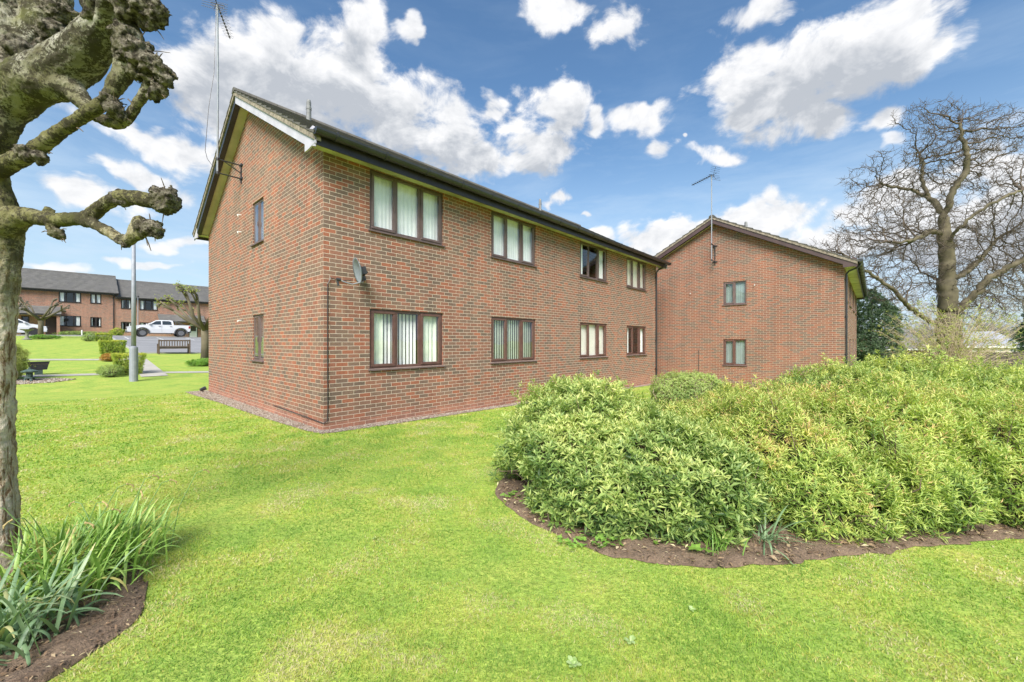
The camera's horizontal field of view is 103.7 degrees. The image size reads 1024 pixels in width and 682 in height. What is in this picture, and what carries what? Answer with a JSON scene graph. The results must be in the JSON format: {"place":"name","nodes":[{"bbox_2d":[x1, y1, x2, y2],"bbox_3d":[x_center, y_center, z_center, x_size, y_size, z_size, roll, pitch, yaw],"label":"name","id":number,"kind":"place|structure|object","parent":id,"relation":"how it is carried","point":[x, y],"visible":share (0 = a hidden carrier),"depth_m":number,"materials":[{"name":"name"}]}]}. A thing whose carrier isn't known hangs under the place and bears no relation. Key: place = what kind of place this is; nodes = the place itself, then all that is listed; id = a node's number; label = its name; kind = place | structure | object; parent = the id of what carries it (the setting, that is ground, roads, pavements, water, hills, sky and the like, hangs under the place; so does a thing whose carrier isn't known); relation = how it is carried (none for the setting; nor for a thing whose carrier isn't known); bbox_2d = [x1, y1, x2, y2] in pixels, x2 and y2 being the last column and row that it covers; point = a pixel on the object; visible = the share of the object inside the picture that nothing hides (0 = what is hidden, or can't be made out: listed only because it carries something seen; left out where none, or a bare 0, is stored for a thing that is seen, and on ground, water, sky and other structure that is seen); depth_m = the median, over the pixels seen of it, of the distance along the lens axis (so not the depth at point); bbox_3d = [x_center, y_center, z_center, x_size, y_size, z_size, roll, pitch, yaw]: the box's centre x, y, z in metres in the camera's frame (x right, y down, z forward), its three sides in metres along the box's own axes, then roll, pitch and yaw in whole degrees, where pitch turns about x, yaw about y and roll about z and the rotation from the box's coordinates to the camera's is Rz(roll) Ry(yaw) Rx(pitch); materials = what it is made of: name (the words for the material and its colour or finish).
{"place":"outdoors","nodes":[
{"label":"outdoors","id":0,"kind":"place"},
{"bbox_2d":[28,359,127,359],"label":"path","id":1,"kind":"structure","parent":0,"point":[65,359],"depth_m":20.54,"materials":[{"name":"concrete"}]},
{"bbox_2d":[20,371,208,376],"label":"path","id":2,"kind":"structure","parent":0,"point":[99,374],"depth_m":16.16,"materials":[{"name":"concrete"}]},
{"bbox_2d":[66,335,200,351],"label":"car park","id":3,"kind":"structure","parent":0,"point":[146,344],"depth_m":35.08,"materials":[{"name":"grey asphalt"}]},
{"bbox_2d":[17,319,47,334],"bbox_3d":[-47.994,-1.470,38.651,2.141,1.729,4.418,0,0,42],"label":"parked car","id":4,"kind":"object","parent":3,"relation":"on","point":[22,324],"visible":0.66,"depth_m":38.79,"materials":[{"name":"white paint"}]},
{"bbox_2d":[125,320,190,336],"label":"pickup truck","id":5,"kind":"object","parent":3,"relation":"on","point":[161,327],"visible":0.95,"depth_m":44.48,"materials":[{"name":"white paint"}]},
{"bbox_2d":[128,356,166,376],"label":"path","id":6,"kind":"structure","parent":0,"point":[150,369],"depth_m":17.85,"materials":[{"name":"concrete"}]},
{"bbox_2d":[10,0,1023,333],"label":"sky","id":7,"kind":"structure","parent":0,"point":[608,114],"materials":[{"name":"blue"}]},
{"bbox_2d":[15,336,1023,681],"bbox_3d":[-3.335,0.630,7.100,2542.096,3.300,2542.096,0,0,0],"label":"lawn","id":8,"kind":"structure","parent":0,"point":[69,354],"depth_m":2.69,"materials":[{"name":"green plant"}]},
{"bbox_2d":[16,343,35,378],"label":"feathery shrub","id":9,"kind":"object","parent":8,"relation":"on","point":[22,360],"visible":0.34,"depth_m":14.41,"materials":[{"name":"green plant"}]},
{"bbox_2d":[20,329,33,339],"bbox_3d":[-39.250,-0.584,32.521,0.800,0.860,0.800,0,0,0],"label":"bird bath","id":10,"kind":"object","parent":8,"relation":"on","point":[26,334],"visible":1,"depth_m":32.43,"materials":[{"name":"beige stone"}]},
{"bbox_2d":[27,361,49,374],"bbox_3d":[-18.478,1.045,15.688,0.251,0.533,0.581,0,0,42],"label":"planter","id":11,"kind":"object","parent":8,"relation":"on","point":[40,366],"visible":0.8,"depth_m":15.65,"materials":[{"name":"black stone"}]},
{"bbox_2d":[18,296,69,334],"bbox_3d":[-41.013,-2.191,34.872,3.740,3.986,3.056,0,0,30],"label":"pollarded tree","id":12,"kind":"object","parent":8,"relation":"on","point":[47,314],"visible":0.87,"depth_m":34.77,"materials":[{"name":"brown plant"}]},
{"bbox_2d":[16,378,74,384],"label":"pebbles","id":13,"kind":"object","parent":8,"relation":"on","point":[37,380],"visible":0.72,"depth_m":14.30,"materials":[{"name":"gravel"}]},
{"bbox_2d":[20,367,37,380],"bbox_3d":[-17.084,1.167,14.232,0.412,0.504,0.412,0,0,0],"label":"stone lantern","id":14,"kind":"object","parent":13,"relation":"on","point":[29,371],"visible":0.99,"depth_m":14.17,"materials":[{"name":"grey stone"}]},
{"bbox_2d":[29,334,62,338],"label":"shrub","id":15,"kind":"object","parent":8,"relation":"on","point":[42,336],"visible":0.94,"depth_m":34.00,"materials":[{"name":"green plant"}]},
{"bbox_2d":[17,268,118,334],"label":"terraced house","id":16,"kind":"structure","parent":8,"relation":"on","point":[88,298],"depth_m":45.84,"materials":[{"name":"brick"}]},
{"bbox_2d":[47,317,55,334],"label":"door","id":17,"kind":"structure","parent":16,"relation":"in","point":[51,321],"depth_m":44.18,"materials":[{"name":"wood"}]},
{"bbox_2d":[59,292,80,302],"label":"window","id":18,"kind":"structure","parent":16,"relation":"in","point":[61,294],"depth_m":45.12,"materials":[{"name":"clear glass"}]},
{"bbox_2d":[60,315,81,326],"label":"window","id":19,"kind":"structure","parent":16,"relation":"in","point":[78,318],"depth_m":45.45,"materials":[{"name":"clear glass"}]},
{"bbox_2d":[90,294,100,303],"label":"window","id":20,"kind":"structure","parent":16,"relation":"in","point":[94,298],"depth_m":46.74,"materials":[{"name":"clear glass"}]},
{"bbox_2d":[90,317,100,326],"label":"window","id":21,"kind":"structure","parent":16,"relation":"in","point":[91,318],"depth_m":46.72,"materials":[{"name":"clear glass"}]},
{"bbox_2d":[0,546,148,681],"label":"flower bed","id":22,"kind":"object","parent":8,"relation":"on","point":[43,672],"visible":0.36,"depth_m":2.12,"materials":[{"name":"soil"}]},
{"bbox_2d":[0,520,122,618],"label":"daffodil clump","id":23,"kind":"object","parent":22,"relation":"on","point":[24,571],"visible":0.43,"depth_m":2.41,"materials":[{"name":"green plant"}]},
{"bbox_2d":[0,540,146,665],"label":"daffodil clump","id":24,"kind":"object","parent":22,"relation":"on","point":[25,625],"visible":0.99,"depth_m":2.13,"materials":[{"name":"green plant"}]},
{"bbox_2d":[4,504,177,612],"bbox_3d":[-2.608,1.310,2.541,0.768,0.521,0.901,0,0,0],"label":"daffodil clump","id":25,"kind":"object","parent":22,"relation":"on","point":[98,560],"visible":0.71,"depth_m":2.51,"materials":[{"name":"green plant"}]},
{"bbox_2d":[0,0,182,570],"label":"pollarded tree","id":26,"kind":"object","parent":22,"relation":"on","point":[53,52],"visible":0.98,"depth_m":2.59,"materials":[{"name":"brown plant"}]},
{"bbox_2d":[0,501,185,592],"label":"daffodil clump","id":27,"kind":"object","parent":22,"relation":"on","point":[52,543],"visible":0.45,"depth_m":2.67,"materials":[{"name":"green plant"}]},
{"bbox_2d":[9,469,209,575],"bbox_3d":[-2.789,1.287,2.900,0.866,0.568,0.886,0,0,-15],"label":"daffodil clump","id":28,"kind":"object","parent":22,"relation":"on","point":[126,534],"visible":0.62,"depth_m":2.86,"materials":[{"name":"green plant"}]},
{"bbox_2d":[58,331,90,334],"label":"shrub","id":29,"kind":"object","parent":8,"relation":"on","point":[64,332],"visible":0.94,"depth_m":44.11,"materials":[{"name":"green plant"}]},
{"bbox_2d":[81,333,96,340],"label":"shrub","id":30,"kind":"object","parent":8,"relation":"on","point":[89,338],"visible":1,"depth_m":33.33,"materials":[{"name":"green plant"}]},
{"bbox_2d":[69,331,108,334],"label":"shrub","id":31,"kind":"object","parent":8,"relation":"on","point":[92,332],"visible":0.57,"depth_m":45.26,"materials":[{"name":"green plant"}]},
{"bbox_2d":[95,333,112,340],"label":"clipped hedge","id":32,"kind":"object","parent":8,"relation":"on","point":[103,337],"visible":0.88,"depth_m":34.24,"materials":[{"name":"green plant"}]},
{"bbox_2d":[16,334,200,353],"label":"kerb","id":33,"kind":"structure","parent":8,"relation":"on","point":[128,346],"depth_m":36.45,"materials":[{"name":"concrete"}]},
{"bbox_2d":[99,353,120,361],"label":"shrub","id":34,"kind":"object","parent":8,"relation":"on","point":[105,357],"visible":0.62,"depth_m":20.41,"materials":[{"name":"orange plant"}]},
{"bbox_2d":[95,364,125,376],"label":"shrub","id":35,"kind":"object","parent":8,"relation":"on","point":[109,372],"visible":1,"depth_m":15.83,"materials":[{"name":"green plant"}]},
{"bbox_2d":[98,339,126,353],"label":"clipped hedge","id":36,"kind":"object","parent":8,"relation":"on","point":[116,345],"visible":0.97,"depth_m":24.08,"materials":[{"name":"green plant"}]},
{"bbox_2d":[108,327,124,335],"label":"shrub","id":37,"kind":"object","parent":8,"relation":"on","point":[115,331],"visible":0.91,"depth_m":46.15,"materials":[{"name":"green plant"}]},
{"bbox_2d":[109,352,146,374],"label":"clipped hedge","id":38,"kind":"object","parent":8,"relation":"on","point":[121,362],"visible":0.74,"depth_m":16.57,"materials":[{"name":"green plant"}]},
{"bbox_2d":[129,244,137,381],"bbox_3d":[-14.161,-1.244,15.044,0.252,5.860,0.250,0,0,0],"label":"lamp post","id":39,"kind":"object","parent":8,"relation":"on","point":[133,362],"visible":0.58,"depth_m":14.99,"materials":[{"name":"metal"}]},
{"bbox_2d":[115,279,208,336],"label":"terraced house","id":40,"kind":"structure","parent":8,"relation":"on","point":[149,311],"depth_m":51.34,"materials":[{"name":"brick"}]},
{"bbox_2d":[121,299,130,308],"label":"window","id":41,"kind":"structure","parent":40,"relation":"in","point":[121,299],"depth_m":48.62,"materials":[{"name":"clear glass"}]},
{"bbox_2d":[121,322,130,330],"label":"window","id":42,"kind":"structure","parent":40,"relation":"in","point":[121,322],"depth_m":48.62,"materials":[{"name":"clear glass"}]},
{"bbox_2d":[139,300,157,310],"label":"window","id":43,"kind":"structure","parent":40,"relation":"in","point":[140,301],"depth_m":49.94,"materials":[{"name":"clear glass"}]},
{"bbox_2d":[190,324,196,336],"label":"door","id":44,"kind":"structure","parent":40,"relation":"in","point":[193,329],"depth_m":53.42,"materials":[{"name":"metal"}]},
{"bbox_2d":[157,340,190,353],"bbox_3d":[-21.890,0.333,26.027,0.608,0.920,1.610,0,0,42],"label":"park bench","id":45,"kind":"object","parent":8,"relation":"on","point":[187,347],"visible":0.98,"depth_m":25.82,"materials":[{"name":"brown wood"}]},
{"bbox_2d":[154,280,208,357],"bbox_3d":[-16.465,-0.894,21.322,3.659,4.426,3.423,0,0,0],"label":"pollarded tree","id":46,"kind":"object","parent":8,"relation":"on","point":[198,324],"visible":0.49,"depth_m":20.86,"materials":[{"name":"brown plant"}]},
{"bbox_2d":[184,358,208,365],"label":"shrub","id":47,"kind":"object","parent":8,"relation":"on","point":[201,362],"visible":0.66,"depth_m":20.33,"materials":[{"name":"green plant"}]},
{"bbox_2d":[186,384,650,433],"bbox_3d":[-1.796,1.721,15.168,9.058,0.334,15.111,0,0,42],"label":"gravel strip","id":48,"kind":"object","parent":8,"relation":"on","point":[295,423],"visible":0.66,"depth_m":8.65,"materials":[{"name":"grey gravel"}]},
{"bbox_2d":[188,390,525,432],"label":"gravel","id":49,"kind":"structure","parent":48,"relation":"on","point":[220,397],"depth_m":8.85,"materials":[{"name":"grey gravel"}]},
{"bbox_2d":[192,87,671,429],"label":"brick house","id":50,"kind":"structure","parent":8,"relation":"on","point":[467,295],"depth_m":9.28,"materials":[{"name":"brick"}]},
{"bbox_2d":[201,0,242,183],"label":"tv aerial","id":51,"kind":"object","parent":50,"relation":"attached to","point":[217,21],"visible":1,"depth_m":9.99,"materials":[{"name":"metal"}]},
{"bbox_2d":[250,198,263,246],"bbox_3d":[-5.986,-2.827,9.551,0.880,1.045,0.186,0,0,42],"label":"window","id":52,"kind":"structure","parent":50,"relation":"in","point":[259,206],"depth_m":9.56,"materials":[{"name":"grey glass"}]},
{"bbox_2d":[250,314,263,361],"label":"window","id":53,"kind":"structure","parent":50,"relation":"in","point":[258,319],"depth_m":9.56,"materials":[{"name":"brown plastic"}]},
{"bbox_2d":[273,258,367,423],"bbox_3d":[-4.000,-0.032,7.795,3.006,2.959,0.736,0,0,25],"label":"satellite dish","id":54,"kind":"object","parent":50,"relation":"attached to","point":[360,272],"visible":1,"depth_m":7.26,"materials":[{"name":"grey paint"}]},
{"bbox_2d":[368,169,444,246],"bbox_3d":[-2.186,-2.742,8.447,0.186,1.215,1.840,0,0,42],"label":"window","id":55,"kind":"structure","parent":50,"relation":"in","point":[399,208],"depth_m":8.47,"materials":[{"name":"white glass"}]},
{"bbox_2d":[368,309,444,370],"bbox_3d":[-2.211,-0.037,8.470,0.253,1.205,1.840,0,0,42],"label":"window","id":56,"kind":"structure","parent":50,"relation":"in","point":[429,325],"depth_m":8.54,"materials":[{"name":"brown plastic"}]},
{"bbox_2d":[491,211,536,267],"bbox_3d":[0.042,-2.742,10.921,0.186,1.215,1.860,0,0,42],"label":"window","id":57,"kind":"structure","parent":50,"relation":"in","point":[512,240],"depth_m":10.99,"materials":[{"name":"white glass"}]},
{"bbox_2d":[491,317,537,363],"bbox_3d":[0.032,-0.037,10.930,0.213,1.205,1.860,0,0,42],"label":"window","id":58,"kind":"structure","parent":50,"relation":"in","point":[520,323],"depth_m":11.02,"materials":[{"name":"brown plastic"}]},
{"bbox_2d":[579,322,607,358],"bbox_3d":[2.820,-0.037,14.005,0.185,1.205,1.880,0,0,42],"label":"window","id":59,"kind":"structure","parent":50,"relation":"in","point":[591,334],"depth_m":14.10,"materials":[{"name":"brown plastic"}]},
{"bbox_2d":[579,241,608,282],"bbox_3d":[2.813,-2.742,14.010,0.202,1.215,1.880,0,0,42],"label":"window","id":60,"kind":"structure","parent":50,"relation":"in","point":[599,251],"depth_m":14.22,"materials":[{"name":"brown plastic"}]},
{"bbox_2d":[626,257,646,291],"bbox_3d":[5.084,-2.742,16.521,0.185,1.215,1.890,0,0,42],"label":"window","id":61,"kind":"structure","parent":50,"relation":"in","point":[635,269],"depth_m":16.71,"materials":[{"name":"white glass"}]},
{"bbox_2d":[626,326,646,355],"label":"window","id":62,"kind":"structure","parent":50,"relation":"in","point":[639,328],"depth_m":16.74,"materials":[{"name":"brown plastic"}]},
{"bbox_2d":[566,655,581,667],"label":"broadleaf weed","id":63,"kind":"object","parent":8,"relation":"on","point":[571,661],"visible":1,"depth_m":1.95,"materials":[{"name":"green plant"}]},
{"bbox_2d":[624,635,635,643],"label":"broadleaf weed","id":64,"kind":"object","parent":8,"relation":"on","point":[631,639],"visible":1,"depth_m":2.10,"materials":[{"name":"green plant"}]},
{"bbox_2d":[649,369,732,407],"bbox_3d":[4.309,1.181,9.756,2.029,1.087,1.484,0,0,0],"label":"clipped shrub","id":65,"kind":"object","parent":8,"relation":"on","point":[680,386],"visible":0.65,"depth_m":9.33,"materials":[{"name":"green plant"}]},
{"bbox_2d":[495,468,1023,568],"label":"flower bed","id":66,"kind":"object","parent":8,"relation":"on","point":[734,557],"visible":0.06,"depth_m":3.10,"materials":[{"name":"soil"}]},
{"bbox_2d":[500,490,521,501],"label":"ivy plant","id":67,"kind":"object","parent":66,"relation":"on","point":[510,493],"visible":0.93,"depth_m":4.02,"materials":[{"name":"green plant"}]},
{"bbox_2d":[542,516,575,526],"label":"ivy plant","id":68,"kind":"object","parent":66,"relation":"on","point":[555,522],"visible":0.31,"depth_m":3.38,"materials":[{"name":"green plant"}]},
{"bbox_2d":[556,530,658,547],"bbox_3d":[0.735,1.537,3.119,0.794,0.067,0.298,0,0,0],"label":"ivy plant","id":69,"kind":"object","parent":66,"relation":"on","point":[601,537],"visible":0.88,"depth_m":3.10,"materials":[{"name":"green plant"}]},
{"bbox_2d":[488,370,786,550],"bbox_3d":[1.099,0.962,4.467,2.750,1.359,3.232,0,0,0],"label":"leafy shrub","id":70,"kind":"object","parent":66,"relation":"on","point":[580,431],"visible":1,"depth_m":3.41,"materials":[{"name":"green plant"}]},
{"bbox_2d":[687,543,715,553],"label":"ivy plant","id":71,"kind":"object","parent":66,"relation":"on","point":[695,546],"visible":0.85,"depth_m":2.94,"materials":[{"name":"green plant"}]},
{"bbox_2d":[692,525,750,554],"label":"strap leaf clump","id":72,"kind":"object","parent":66,"relation":"on","point":[719,545],"visible":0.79,"depth_m":2.98,"materials":[{"name":"green plant"}]},
{"bbox_2d":[685,376,844,461],"bbox_3d":[3.336,1.069,5.547,2.599,1.250,1.869,0,0,0],"label":"leafy shrub","id":73,"kind":"object","parent":66,"relation":"on","point":[708,395],"visible":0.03,"depth_m":5.55,"materials":[{"name":"green plant"}]},
{"bbox_2d":[729,504,816,565],"bbox_3d":[1.944,1.420,3.174,0.758,0.302,0.542,0,0,40],"label":"strap leaf clump","id":74,"kind":"object","parent":66,"relation":"on","point":[763,534],"visible":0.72,"depth_m":3.12,"materials":[{"name":"green plant"}]},
{"bbox_2d":[648,374,966,546],"bbox_3d":[2.895,1.021,4.207,2.703,1.323,2.452,0,0,0],"label":"leafy shrub","id":75,"kind":"object","parent":66,"relation":"on","point":[825,491],"visible":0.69,"depth_m":3.42,"materials":[{"name":"green plant"}]},
{"bbox_2d":[764,341,1023,466],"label":"leafy shrub","id":76,"kind":"object","parent":66,"relation":"on","point":[977,379],"visible":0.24,"depth_m":5.53,"materials":[{"name":"green plant"}]},
{"bbox_2d":[794,370,1023,535],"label":"leafy shrub","id":77,"kind":"object","parent":66,"relation":"on","point":[987,485],"visible":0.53,"depth_m":3.67,"materials":[{"name":"green plant"}]},
{"bbox_2d":[655,215,867,389],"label":"brick house","id":78,"kind":"structure","parent":8,"relation":"on","point":[750,302],"depth_m":17.20,"materials":[{"name":"brick"}]},
{"bbox_2d":[693,166,719,263],"bbox_3d":[8.749,-5.515,18.016,0.728,4.131,1.367,0,0,-15],"label":"tv aerial","id":79,"kind":"object","parent":78,"relation":"attached to","point":[712,245],"visible":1,"depth_m":17.58,"materials":[{"name":"metal"}]},
{"bbox_2d":[722,339,745,365],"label":"window","id":80,"kind":"structure","parent":78,"relation":"in","point":[734,350],"depth_m":17.51,"materials":[{"name":"brown plastic"}]},
{"bbox_2d":[722,280,746,305],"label":"window","id":81,"kind":"structure","parent":78,"relation":"in","point":[734,293],"depth_m":17.51,"materials":[{"name":"white glass"}]},
{"bbox_2d":[857,287,910,370],"bbox_3d":[25.974,-0.837,28.997,4.197,6.633,4.041,0,0,0],"label":"evergreen tree","id":82,"kind":"object","parent":8,"relation":"on","point":[868,345],"visible":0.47,"depth_m":28.10,"materials":[{"name":"green plant"}]},
{"bbox_2d":[860,334,935,351],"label":"bungalow","id":83,"kind":"object","parent":8,"relation":"on","point":[912,338],"visible":0.16,"depth_m":62.96,"materials":[{"name":"tile"}]},
{"bbox_2d":[864,276,936,333],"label":"bare tree","id":84,"kind":"object","parent":8,"relation":"on","point":[914,291],"visible":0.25,"depth_m":69.13,"materials":[{"name":"plant"}]},
{"bbox_2d":[811,94,1023,359],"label":"oak tree","id":85,"kind":"object","parent":8,"relation":"on","point":[946,283],"visible":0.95,"depth_m":25.63,"materials":[{"name":"brown plant"}]},
{"bbox_2d":[907,304,960,337],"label":"bare tree","id":86,"kind":"object","parent":8,"relation":"on","point":[926,324],"visible":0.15,"depth_m":80.09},
{"bbox_2d":[857,306,1021,338],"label":"wood","id":87,"kind":"object","parent":8,"relation":"on","point":[996,330],"visible":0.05,"depth_m":92.55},
{"bbox_2d":[857,352,1023,371],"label":"timber fence","id":88,"kind":"object","parent":8,"relation":"on","point":[1002,356],"visible":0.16,"depth_m":29.87,"materials":[{"name":"brown wood"}]},
{"bbox_2d":[868,296,1023,371],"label":"sapling thicket","id":89,"kind":"object","parent":8,"relation":"on","point":[960,351],"visible":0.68,"depth_m":23.72,"materials":[{"name":"beige plant"}]},
{"bbox_2d":[925,331,1019,351],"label":"bungalow","id":90,"kind":"object","parent":8,"relation":"on","point":[998,336],"visible":0.27,"depth_m":59.09,"materials":[{"name":"white plastic"}]},
{"bbox_2d":[935,263,1022,331],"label":"bare tree","id":91,"kind":"object","parent":8,"relation":"on","point":[980,298],"visible":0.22,"depth_m":74.47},
{"bbox_2d":[984,261,1023,328],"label":"bare tree","id":92,"kind":"object","parent":8,"relation":"on","point":[1007,300],"visible":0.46,"depth_m":66.65,"materials":[{"name":"plant"}]},
{"bbox_2d":[1008,302,1023,351],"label":"evergreen tree","id":93,"kind":"object","parent":8,"relation":"on","point":[1020,346],"visible":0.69,"depth_m":31.26,"materials":[{"name":"green plant"}]}
]}

